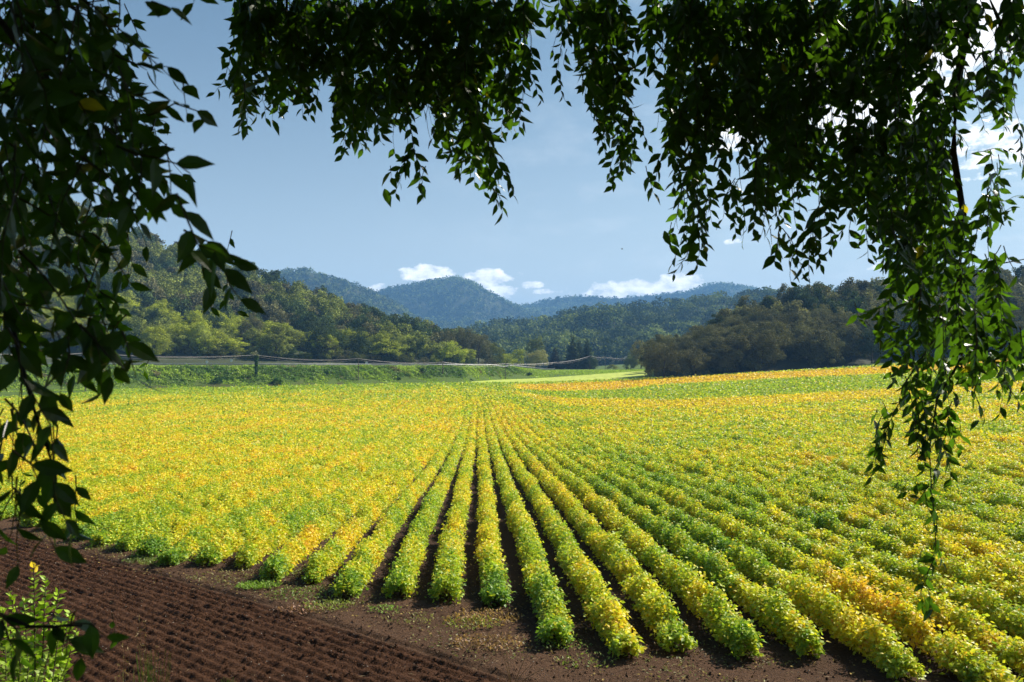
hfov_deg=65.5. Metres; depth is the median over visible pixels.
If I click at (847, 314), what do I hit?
holm oak
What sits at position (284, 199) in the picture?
sky
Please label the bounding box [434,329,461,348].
holm oak
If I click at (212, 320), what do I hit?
broadleaf tree
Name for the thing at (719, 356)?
broadleaf tree
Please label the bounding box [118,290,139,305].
broadleaf tree
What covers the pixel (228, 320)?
broadleaf tree
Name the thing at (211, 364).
guard rail
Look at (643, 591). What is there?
soybean row
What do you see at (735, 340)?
broadleaf tree
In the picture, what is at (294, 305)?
hillside woodland
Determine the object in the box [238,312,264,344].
holm oak
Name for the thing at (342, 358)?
shrub
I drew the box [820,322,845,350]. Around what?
broadleaf tree
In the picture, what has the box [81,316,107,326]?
holm oak
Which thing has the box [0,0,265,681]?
overhanging tree
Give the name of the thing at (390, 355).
broadleaf tree
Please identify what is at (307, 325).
broadleaf tree
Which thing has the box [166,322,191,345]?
broadleaf tree
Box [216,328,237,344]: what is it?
broadleaf tree
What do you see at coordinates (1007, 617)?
soybean row
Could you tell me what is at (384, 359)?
shrub
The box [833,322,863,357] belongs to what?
broadleaf tree
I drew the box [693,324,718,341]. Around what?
holm oak
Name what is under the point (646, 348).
holm oak
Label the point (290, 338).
broadleaf tree
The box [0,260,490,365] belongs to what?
hill
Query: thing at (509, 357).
broadleaf tree
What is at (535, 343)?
broadleaf tree
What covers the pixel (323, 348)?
holm oak
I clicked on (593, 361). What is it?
shrub
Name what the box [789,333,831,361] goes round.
holm oak
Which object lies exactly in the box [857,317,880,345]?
broadleaf tree
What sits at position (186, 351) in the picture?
shrub
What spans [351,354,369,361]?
shrub
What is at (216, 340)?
broadleaf tree
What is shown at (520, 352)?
broadleaf tree
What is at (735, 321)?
holm oak
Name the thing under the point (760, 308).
broadleaf tree
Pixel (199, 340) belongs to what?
broadleaf tree
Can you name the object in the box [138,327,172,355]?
broadleaf tree
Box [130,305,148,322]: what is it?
broadleaf tree
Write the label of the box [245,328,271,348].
broadleaf tree
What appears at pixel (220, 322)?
broadleaf tree
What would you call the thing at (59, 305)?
broadleaf tree
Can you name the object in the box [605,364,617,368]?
shrub
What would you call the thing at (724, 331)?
holm oak
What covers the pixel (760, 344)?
broadleaf tree
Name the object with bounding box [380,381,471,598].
soybean row
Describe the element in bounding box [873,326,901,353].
holm oak
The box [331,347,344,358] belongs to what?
shrub
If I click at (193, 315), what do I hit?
broadleaf tree
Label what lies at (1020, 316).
holm oak
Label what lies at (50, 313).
broadleaf tree
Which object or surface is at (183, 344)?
broadleaf tree
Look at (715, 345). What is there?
holm oak
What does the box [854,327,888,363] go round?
holm oak
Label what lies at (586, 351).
conifer tree
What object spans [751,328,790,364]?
holm oak
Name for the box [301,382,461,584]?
soybean row
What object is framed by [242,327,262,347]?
broadleaf tree
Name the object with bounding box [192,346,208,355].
shrub
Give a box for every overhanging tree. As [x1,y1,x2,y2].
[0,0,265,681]
[206,0,1023,621]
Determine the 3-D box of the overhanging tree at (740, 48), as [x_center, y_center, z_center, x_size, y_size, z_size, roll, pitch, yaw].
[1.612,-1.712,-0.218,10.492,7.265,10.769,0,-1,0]
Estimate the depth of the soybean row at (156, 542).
20.95 m
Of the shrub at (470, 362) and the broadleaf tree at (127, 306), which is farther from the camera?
the shrub at (470, 362)
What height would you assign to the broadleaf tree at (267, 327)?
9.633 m
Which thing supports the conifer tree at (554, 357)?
on the ground
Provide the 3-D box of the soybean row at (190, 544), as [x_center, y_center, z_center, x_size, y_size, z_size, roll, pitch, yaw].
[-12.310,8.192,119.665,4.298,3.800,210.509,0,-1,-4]
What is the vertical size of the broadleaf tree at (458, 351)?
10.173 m
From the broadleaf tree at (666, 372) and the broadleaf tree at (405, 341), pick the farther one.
the broadleaf tree at (405, 341)
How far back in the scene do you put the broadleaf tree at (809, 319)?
221.22 m
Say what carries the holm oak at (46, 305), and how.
on the hill at (215, 359)
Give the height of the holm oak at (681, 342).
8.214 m
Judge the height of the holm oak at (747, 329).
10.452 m
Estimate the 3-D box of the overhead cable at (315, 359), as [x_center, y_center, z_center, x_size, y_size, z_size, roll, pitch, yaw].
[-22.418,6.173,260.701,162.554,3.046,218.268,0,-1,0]
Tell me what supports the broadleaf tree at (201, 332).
on the hill at (215, 359)
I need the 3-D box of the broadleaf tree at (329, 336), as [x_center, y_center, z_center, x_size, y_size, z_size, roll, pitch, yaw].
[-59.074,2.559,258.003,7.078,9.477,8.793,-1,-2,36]
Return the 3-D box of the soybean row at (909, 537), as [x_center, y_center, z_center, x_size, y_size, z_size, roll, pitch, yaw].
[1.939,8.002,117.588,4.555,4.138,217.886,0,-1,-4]
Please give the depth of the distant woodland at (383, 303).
1605.98 m
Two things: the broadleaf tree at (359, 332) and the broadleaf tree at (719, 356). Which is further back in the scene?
the broadleaf tree at (359, 332)
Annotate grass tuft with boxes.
[134,648,170,681]
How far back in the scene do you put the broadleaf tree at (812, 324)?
217.69 m
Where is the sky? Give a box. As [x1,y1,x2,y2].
[0,0,1023,303]
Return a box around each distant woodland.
[276,267,424,322]
[375,275,554,329]
[457,280,889,368]
[518,281,782,316]
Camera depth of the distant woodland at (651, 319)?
699.83 m
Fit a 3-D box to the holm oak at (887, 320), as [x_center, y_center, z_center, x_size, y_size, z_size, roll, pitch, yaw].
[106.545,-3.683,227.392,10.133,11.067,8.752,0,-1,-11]
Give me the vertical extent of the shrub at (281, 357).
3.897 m
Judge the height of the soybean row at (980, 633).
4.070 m
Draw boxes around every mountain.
[280,271,406,318]
[381,280,530,328]
[530,285,750,315]
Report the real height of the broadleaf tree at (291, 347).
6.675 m
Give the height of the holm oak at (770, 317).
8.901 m
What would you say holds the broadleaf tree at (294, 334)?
on the hill at (215, 359)
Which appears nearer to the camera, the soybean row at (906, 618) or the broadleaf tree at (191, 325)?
the soybean row at (906, 618)
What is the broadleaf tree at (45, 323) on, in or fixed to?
on the hill at (215, 359)
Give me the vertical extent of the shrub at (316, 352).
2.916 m
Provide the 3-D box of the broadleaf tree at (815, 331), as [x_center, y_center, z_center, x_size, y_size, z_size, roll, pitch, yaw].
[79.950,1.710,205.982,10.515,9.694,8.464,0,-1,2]
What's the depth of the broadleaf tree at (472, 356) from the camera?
289.83 m
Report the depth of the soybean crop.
54.00 m
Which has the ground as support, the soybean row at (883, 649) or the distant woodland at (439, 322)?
the soybean row at (883, 649)
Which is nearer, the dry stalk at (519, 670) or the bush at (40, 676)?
the bush at (40, 676)
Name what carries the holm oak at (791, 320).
on the hill at (788, 364)
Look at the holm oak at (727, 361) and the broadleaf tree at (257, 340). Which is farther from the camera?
the broadleaf tree at (257, 340)
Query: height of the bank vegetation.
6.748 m
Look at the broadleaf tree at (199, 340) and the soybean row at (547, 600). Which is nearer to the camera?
the soybean row at (547, 600)
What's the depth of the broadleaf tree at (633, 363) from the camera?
324.98 m
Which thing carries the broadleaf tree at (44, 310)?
on the hill at (215, 359)
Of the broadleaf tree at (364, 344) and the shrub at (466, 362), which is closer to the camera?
the broadleaf tree at (364, 344)
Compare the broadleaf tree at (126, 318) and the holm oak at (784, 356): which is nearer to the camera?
the holm oak at (784, 356)
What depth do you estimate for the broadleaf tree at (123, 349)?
239.98 m
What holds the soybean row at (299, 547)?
on the ground
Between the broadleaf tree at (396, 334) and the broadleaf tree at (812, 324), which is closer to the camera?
the broadleaf tree at (812, 324)
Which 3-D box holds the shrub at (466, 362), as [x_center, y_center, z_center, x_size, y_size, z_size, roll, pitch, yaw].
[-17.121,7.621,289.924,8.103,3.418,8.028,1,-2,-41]
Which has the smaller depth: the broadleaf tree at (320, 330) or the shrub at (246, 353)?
the shrub at (246, 353)
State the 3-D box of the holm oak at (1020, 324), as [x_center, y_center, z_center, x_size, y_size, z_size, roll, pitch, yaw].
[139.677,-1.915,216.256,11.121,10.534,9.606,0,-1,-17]
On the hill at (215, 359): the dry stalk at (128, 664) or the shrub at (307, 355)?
the shrub at (307, 355)
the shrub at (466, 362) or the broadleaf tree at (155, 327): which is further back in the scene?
the shrub at (466, 362)
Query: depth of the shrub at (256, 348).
247.02 m
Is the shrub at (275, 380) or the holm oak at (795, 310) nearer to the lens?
the shrub at (275, 380)
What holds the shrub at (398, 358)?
on the hill at (215, 359)
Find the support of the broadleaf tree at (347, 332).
on the hill at (215, 359)
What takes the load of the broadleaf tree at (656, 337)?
on the hill at (788, 364)
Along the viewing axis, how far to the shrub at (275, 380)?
201.96 m
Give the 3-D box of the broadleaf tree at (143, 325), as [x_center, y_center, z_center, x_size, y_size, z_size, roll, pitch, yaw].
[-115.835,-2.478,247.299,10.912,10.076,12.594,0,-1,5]
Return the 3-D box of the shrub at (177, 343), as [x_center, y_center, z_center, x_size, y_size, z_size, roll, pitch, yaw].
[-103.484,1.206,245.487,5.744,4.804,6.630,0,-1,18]
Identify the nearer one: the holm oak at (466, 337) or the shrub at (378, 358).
the shrub at (378, 358)
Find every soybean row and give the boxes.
[131,382,439,558]
[151,382,443,566]
[190,382,447,565]
[234,382,452,568]
[259,381,457,581]
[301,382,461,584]
[329,382,466,598]
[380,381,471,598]
[424,382,477,604]
[455,382,515,608]
[457,382,574,646]
[460,381,646,658]
[463,382,697,654]
[466,382,766,660]
[467,382,828,658]
[470,382,931,681]
[473,382,1023,681]
[476,382,1023,675]
[478,382,1023,641]
[484,381,1023,585]
[484,383,1023,611]
[488,382,1023,576]
[489,382,1023,556]
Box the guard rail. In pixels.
[1,363,547,369]
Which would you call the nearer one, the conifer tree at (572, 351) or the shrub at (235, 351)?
the shrub at (235, 351)
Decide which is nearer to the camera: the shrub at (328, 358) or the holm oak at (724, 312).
the holm oak at (724, 312)
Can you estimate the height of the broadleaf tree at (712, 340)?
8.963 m
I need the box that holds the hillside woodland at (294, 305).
[0,175,1023,363]
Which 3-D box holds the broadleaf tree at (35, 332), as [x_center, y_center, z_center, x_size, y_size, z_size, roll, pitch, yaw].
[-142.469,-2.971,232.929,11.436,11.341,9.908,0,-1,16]
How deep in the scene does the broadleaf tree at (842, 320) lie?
220.63 m
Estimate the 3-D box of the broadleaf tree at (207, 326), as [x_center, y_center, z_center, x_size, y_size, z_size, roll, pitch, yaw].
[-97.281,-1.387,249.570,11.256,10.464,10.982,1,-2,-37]
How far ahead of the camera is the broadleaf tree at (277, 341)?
249.15 m
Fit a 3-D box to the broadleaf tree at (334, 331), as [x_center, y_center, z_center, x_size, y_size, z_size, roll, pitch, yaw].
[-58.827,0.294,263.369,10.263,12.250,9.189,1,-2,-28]
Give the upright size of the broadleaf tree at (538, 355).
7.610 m
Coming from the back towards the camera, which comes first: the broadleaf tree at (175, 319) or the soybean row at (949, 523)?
the broadleaf tree at (175, 319)
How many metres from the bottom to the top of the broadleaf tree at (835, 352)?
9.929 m
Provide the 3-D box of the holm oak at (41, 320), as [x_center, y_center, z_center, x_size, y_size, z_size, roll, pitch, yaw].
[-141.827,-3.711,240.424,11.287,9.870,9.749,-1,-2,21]
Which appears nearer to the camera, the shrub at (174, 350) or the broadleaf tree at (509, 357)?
the shrub at (174, 350)
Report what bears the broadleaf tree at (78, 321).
on the hill at (215, 359)
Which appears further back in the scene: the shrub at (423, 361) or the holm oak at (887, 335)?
the shrub at (423, 361)
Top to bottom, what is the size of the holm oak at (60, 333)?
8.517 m
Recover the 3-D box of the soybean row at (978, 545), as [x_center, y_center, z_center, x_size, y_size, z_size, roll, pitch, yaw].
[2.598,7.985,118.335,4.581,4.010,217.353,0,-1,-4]
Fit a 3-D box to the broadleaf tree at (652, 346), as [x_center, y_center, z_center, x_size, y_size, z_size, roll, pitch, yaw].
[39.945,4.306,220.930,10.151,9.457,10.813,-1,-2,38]
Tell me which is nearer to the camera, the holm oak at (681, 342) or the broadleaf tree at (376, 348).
the holm oak at (681, 342)
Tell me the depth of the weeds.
11.31 m
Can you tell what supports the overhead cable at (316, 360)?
attached to the utility pole
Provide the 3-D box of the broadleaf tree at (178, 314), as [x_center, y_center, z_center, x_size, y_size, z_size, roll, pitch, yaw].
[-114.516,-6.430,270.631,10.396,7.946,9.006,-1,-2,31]
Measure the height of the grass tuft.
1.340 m
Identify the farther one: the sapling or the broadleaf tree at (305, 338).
the broadleaf tree at (305, 338)
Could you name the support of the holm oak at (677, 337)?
on the hill at (788, 364)
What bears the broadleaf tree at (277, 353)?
on the hill at (215, 359)
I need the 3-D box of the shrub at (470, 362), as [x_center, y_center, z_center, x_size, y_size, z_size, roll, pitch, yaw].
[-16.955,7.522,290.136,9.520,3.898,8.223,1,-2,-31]
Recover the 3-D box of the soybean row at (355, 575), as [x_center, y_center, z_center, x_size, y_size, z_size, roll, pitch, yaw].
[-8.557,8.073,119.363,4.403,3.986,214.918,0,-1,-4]
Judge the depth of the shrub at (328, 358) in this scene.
255.32 m
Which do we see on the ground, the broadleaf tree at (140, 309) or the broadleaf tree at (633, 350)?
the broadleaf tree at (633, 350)
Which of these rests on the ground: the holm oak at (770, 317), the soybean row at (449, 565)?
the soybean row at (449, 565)
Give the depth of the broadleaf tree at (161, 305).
269.44 m
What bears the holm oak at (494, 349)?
on the hill at (215, 359)
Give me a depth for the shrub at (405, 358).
271.84 m
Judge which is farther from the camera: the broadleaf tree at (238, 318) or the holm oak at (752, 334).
the broadleaf tree at (238, 318)
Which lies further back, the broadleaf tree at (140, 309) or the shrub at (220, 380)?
the broadleaf tree at (140, 309)
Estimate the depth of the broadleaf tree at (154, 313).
255.09 m
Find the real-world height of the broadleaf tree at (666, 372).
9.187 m
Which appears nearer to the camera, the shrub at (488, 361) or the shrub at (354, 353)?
the shrub at (354, 353)
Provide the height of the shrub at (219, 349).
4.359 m
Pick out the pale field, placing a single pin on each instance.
(634, 374)
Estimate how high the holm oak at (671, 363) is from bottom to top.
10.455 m
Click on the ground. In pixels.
(404, 658)
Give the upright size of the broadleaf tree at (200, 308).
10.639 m
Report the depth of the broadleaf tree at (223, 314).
267.38 m
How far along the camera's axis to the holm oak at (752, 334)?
208.34 m
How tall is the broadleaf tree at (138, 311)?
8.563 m
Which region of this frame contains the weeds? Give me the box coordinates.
[16,530,796,681]
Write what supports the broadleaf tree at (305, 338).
on the hill at (215, 359)
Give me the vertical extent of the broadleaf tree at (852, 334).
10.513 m
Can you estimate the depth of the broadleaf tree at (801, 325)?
213.38 m
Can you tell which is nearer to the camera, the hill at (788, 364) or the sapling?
the sapling
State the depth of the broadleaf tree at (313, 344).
259.25 m
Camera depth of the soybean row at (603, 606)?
12.94 m
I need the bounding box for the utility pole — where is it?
[250,351,259,376]
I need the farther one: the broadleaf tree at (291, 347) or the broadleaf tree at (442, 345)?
the broadleaf tree at (442, 345)
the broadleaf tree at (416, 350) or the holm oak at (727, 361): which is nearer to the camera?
the holm oak at (727, 361)
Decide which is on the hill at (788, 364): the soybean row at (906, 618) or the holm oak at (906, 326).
the holm oak at (906, 326)
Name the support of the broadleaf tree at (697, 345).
on the hill at (788, 364)
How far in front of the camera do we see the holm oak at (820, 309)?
234.26 m
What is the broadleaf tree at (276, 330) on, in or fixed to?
on the hill at (215, 359)
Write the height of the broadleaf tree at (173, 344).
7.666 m
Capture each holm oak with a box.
[27,301,56,312]
[35,313,55,335]
[43,319,64,339]
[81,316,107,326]
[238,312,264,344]
[315,337,338,358]
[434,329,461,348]
[450,328,477,355]
[465,334,491,363]
[480,342,505,363]
[634,344,671,373]
[642,343,684,377]
[652,334,675,344]
[671,333,690,352]
[672,336,693,355]
[676,344,710,364]
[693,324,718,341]
[702,343,717,368]
[704,313,731,327]
[709,343,742,372]
[714,325,736,335]
[716,310,742,326]
[723,315,754,328]
[730,322,766,349]
[739,331,764,356]
[744,307,767,322]
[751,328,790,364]
[755,315,788,323]
[767,318,798,336]
[768,321,796,353]
[780,308,806,322]
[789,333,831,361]
[807,303,832,320]
[835,311,859,327]
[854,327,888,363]
[870,310,899,332]
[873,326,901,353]
[891,334,925,358]
[896,319,919,334]
[1012,311,1023,334]
[1012,315,1023,333]
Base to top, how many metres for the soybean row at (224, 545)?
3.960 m
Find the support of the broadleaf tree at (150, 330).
on the hill at (215, 359)
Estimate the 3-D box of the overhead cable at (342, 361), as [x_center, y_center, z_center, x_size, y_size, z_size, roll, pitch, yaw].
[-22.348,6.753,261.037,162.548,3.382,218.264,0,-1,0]
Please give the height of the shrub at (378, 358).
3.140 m
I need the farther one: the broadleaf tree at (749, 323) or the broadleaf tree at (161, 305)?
the broadleaf tree at (161, 305)
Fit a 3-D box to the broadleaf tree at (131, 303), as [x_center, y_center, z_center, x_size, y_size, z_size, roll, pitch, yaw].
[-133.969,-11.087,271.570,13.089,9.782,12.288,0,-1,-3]
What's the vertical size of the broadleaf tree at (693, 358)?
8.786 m
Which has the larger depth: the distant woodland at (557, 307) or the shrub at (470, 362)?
the distant woodland at (557, 307)
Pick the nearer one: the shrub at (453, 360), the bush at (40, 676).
the bush at (40, 676)
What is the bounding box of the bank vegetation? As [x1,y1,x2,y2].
[0,363,645,391]
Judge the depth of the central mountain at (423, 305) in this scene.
2236.08 m
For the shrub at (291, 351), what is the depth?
251.49 m
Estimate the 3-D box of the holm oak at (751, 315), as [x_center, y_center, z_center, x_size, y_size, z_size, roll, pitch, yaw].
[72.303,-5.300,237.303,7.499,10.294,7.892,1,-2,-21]
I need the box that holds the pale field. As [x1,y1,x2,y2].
[472,371,756,382]
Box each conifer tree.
[546,347,562,368]
[560,336,580,368]
[576,339,585,367]
[577,339,595,368]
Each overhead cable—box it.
[0,353,615,364]
[2,355,607,366]
[73,353,619,364]
[81,353,602,364]
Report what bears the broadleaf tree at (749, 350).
on the hill at (788, 364)
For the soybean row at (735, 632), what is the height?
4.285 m
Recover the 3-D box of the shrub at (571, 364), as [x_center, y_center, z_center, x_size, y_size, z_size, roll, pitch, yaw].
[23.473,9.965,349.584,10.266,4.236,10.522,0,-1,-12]
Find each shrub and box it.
[163,347,176,354]
[168,337,185,351]
[182,347,192,354]
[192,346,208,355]
[201,344,229,357]
[212,377,222,383]
[230,349,243,357]
[242,348,253,358]
[244,346,264,357]
[271,378,282,384]
[276,349,290,359]
[284,348,303,358]
[299,352,313,360]
[306,351,320,357]
[315,353,333,360]
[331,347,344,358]
[333,354,348,360]
[346,352,362,362]
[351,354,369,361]
[362,354,382,362]
[379,356,389,363]
[393,357,401,362]
[399,355,410,362]
[418,357,428,363]
[429,354,441,363]
[443,353,463,365]
[458,358,476,363]
[459,356,477,365]
[484,358,498,365]
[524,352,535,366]
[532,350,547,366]
[555,359,573,368]
[587,354,598,368]
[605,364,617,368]
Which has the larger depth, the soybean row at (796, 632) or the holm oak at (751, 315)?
the holm oak at (751, 315)
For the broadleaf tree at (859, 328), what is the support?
on the hill at (788, 364)
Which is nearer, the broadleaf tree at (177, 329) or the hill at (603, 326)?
the broadleaf tree at (177, 329)
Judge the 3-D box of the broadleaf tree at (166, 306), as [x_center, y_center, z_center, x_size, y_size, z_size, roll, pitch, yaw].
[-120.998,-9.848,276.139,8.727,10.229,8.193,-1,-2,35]
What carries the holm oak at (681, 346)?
on the hill at (788, 364)
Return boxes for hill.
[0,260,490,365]
[509,302,735,368]
[654,312,1007,376]
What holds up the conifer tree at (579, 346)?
on the ground
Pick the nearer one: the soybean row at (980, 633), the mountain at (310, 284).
the soybean row at (980, 633)
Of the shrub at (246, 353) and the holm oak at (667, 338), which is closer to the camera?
the holm oak at (667, 338)
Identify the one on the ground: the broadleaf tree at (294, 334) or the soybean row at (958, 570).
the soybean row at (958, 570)
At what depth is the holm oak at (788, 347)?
209.86 m
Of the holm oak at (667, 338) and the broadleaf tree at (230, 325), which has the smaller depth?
the holm oak at (667, 338)
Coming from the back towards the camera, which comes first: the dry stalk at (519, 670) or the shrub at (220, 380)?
the shrub at (220, 380)
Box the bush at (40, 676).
[0,643,68,681]
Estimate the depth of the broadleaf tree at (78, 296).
267.93 m
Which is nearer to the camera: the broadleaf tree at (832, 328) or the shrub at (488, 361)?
the broadleaf tree at (832, 328)
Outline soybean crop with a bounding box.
[0,360,1023,550]
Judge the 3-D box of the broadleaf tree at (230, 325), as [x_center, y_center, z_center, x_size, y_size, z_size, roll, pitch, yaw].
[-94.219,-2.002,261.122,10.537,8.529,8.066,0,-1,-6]
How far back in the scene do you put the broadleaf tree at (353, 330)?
269.99 m
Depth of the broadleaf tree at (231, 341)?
247.04 m
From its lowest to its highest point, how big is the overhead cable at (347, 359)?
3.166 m
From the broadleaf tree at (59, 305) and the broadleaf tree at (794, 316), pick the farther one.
the broadleaf tree at (59, 305)
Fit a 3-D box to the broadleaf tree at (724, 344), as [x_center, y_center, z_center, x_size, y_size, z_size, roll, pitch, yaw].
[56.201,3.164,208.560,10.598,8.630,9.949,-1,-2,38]
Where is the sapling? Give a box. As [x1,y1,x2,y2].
[0,562,78,681]
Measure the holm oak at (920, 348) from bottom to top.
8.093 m
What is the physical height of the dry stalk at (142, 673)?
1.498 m
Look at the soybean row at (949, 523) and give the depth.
20.48 m
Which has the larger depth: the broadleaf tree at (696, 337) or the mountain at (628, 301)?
the mountain at (628, 301)
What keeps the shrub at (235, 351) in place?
on the hill at (215, 359)
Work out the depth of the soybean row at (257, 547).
19.60 m
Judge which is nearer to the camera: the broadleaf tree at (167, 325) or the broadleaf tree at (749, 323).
the broadleaf tree at (749, 323)
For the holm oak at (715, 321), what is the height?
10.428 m
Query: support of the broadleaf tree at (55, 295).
on the hill at (215, 359)
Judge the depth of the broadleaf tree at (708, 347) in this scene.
207.05 m
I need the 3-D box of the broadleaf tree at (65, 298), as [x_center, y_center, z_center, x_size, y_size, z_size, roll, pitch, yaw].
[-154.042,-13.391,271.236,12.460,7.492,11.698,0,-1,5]
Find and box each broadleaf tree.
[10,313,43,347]
[33,308,55,336]
[42,306,60,327]
[42,316,62,340]
[45,297,61,309]
[50,292,64,302]
[52,293,75,305]
[60,296,76,310]
[69,290,95,308]
[73,319,85,326]
[95,295,135,310]
[108,311,147,328]
[117,312,141,349]
[117,329,130,351]
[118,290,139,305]
[118,295,132,312]
[128,308,150,321]
[128,317,159,337]
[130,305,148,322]
[137,325,175,343]
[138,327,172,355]
[140,327,171,347]
[144,302,169,318]
[144,308,172,332]
[151,317,177,342]
[151,332,178,355]
[154,298,175,316]
[160,314,181,324]
[165,310,184,321]
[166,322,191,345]
[176,335,203,349]
[177,310,205,331]
[178,322,197,337]
[187,320,222,346]
[188,324,211,353]
[192,330,221,353]
[195,304,211,320]
[198,319,234,336]
[202,331,229,349]
[203,311,227,321]
[207,314,227,332]
[214,322,240,340]
[215,337,250,352]
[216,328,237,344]
[222,311,238,337]
[231,314,249,336]
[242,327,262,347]
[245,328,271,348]
[254,333,292,347]
[255,320,294,334]
[258,324,286,347]
[258,333,290,358]
[262,342,298,352]
[268,336,285,357]
[286,327,305,349]
[296,331,320,347]
[297,313,321,346]
[299,326,331,355]
[307,334,334,353]
[315,334,341,358]
[324,324,350,356]
[332,328,355,353]
[340,326,368,354]
[342,331,370,351]
[348,327,373,360]
[367,330,394,354]
[367,339,409,358]
[375,338,401,360]
[392,333,406,349]
[395,334,419,357]
[403,330,427,362]
[425,341,458,361]
[433,344,456,359]
[438,340,468,365]
[457,348,476,365]
[498,353,516,365]
[512,348,526,366]
[526,336,545,368]
[622,352,639,368]
[630,340,644,368]
[638,340,670,360]
[643,334,668,346]
[643,347,676,376]
[674,346,710,376]
[678,341,708,370]
[680,335,705,364]
[692,335,721,369]
[702,335,725,350]
[706,346,738,371]
[712,337,740,364]
[716,332,753,370]
[729,333,759,363]
[740,330,783,369]
[742,305,767,321]
[748,321,767,328]
[777,312,804,335]
[791,314,824,333]
[791,321,816,355]
[793,322,820,335]
[793,329,815,359]
[803,329,835,363]
[807,330,845,366]
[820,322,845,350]
[831,317,849,332]
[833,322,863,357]
[836,325,867,360]
[852,320,873,355]
[855,310,876,325]
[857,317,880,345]
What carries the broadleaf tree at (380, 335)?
on the hill at (215, 359)
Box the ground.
[0,354,1023,681]
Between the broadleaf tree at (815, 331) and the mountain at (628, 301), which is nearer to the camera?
the broadleaf tree at (815, 331)
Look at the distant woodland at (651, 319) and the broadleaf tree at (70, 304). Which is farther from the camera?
the distant woodland at (651, 319)
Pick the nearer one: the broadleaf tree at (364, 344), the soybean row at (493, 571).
the soybean row at (493, 571)
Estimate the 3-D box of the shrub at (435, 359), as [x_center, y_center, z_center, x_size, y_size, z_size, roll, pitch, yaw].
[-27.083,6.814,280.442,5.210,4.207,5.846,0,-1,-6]
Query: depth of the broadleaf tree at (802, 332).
209.34 m
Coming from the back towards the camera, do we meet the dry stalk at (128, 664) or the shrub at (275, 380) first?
the shrub at (275, 380)
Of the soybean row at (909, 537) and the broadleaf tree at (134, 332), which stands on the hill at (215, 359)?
the broadleaf tree at (134, 332)
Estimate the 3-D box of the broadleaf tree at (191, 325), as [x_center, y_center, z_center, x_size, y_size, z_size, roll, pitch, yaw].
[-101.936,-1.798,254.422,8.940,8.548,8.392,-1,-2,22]
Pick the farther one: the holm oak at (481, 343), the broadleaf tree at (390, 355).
the holm oak at (481, 343)
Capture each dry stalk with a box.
[117,643,147,681]
[135,615,158,681]
[501,644,543,681]
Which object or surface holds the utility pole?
on the ground
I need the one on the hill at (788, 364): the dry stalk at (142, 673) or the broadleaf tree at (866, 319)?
the broadleaf tree at (866, 319)
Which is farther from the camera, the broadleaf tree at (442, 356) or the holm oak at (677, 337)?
the broadleaf tree at (442, 356)

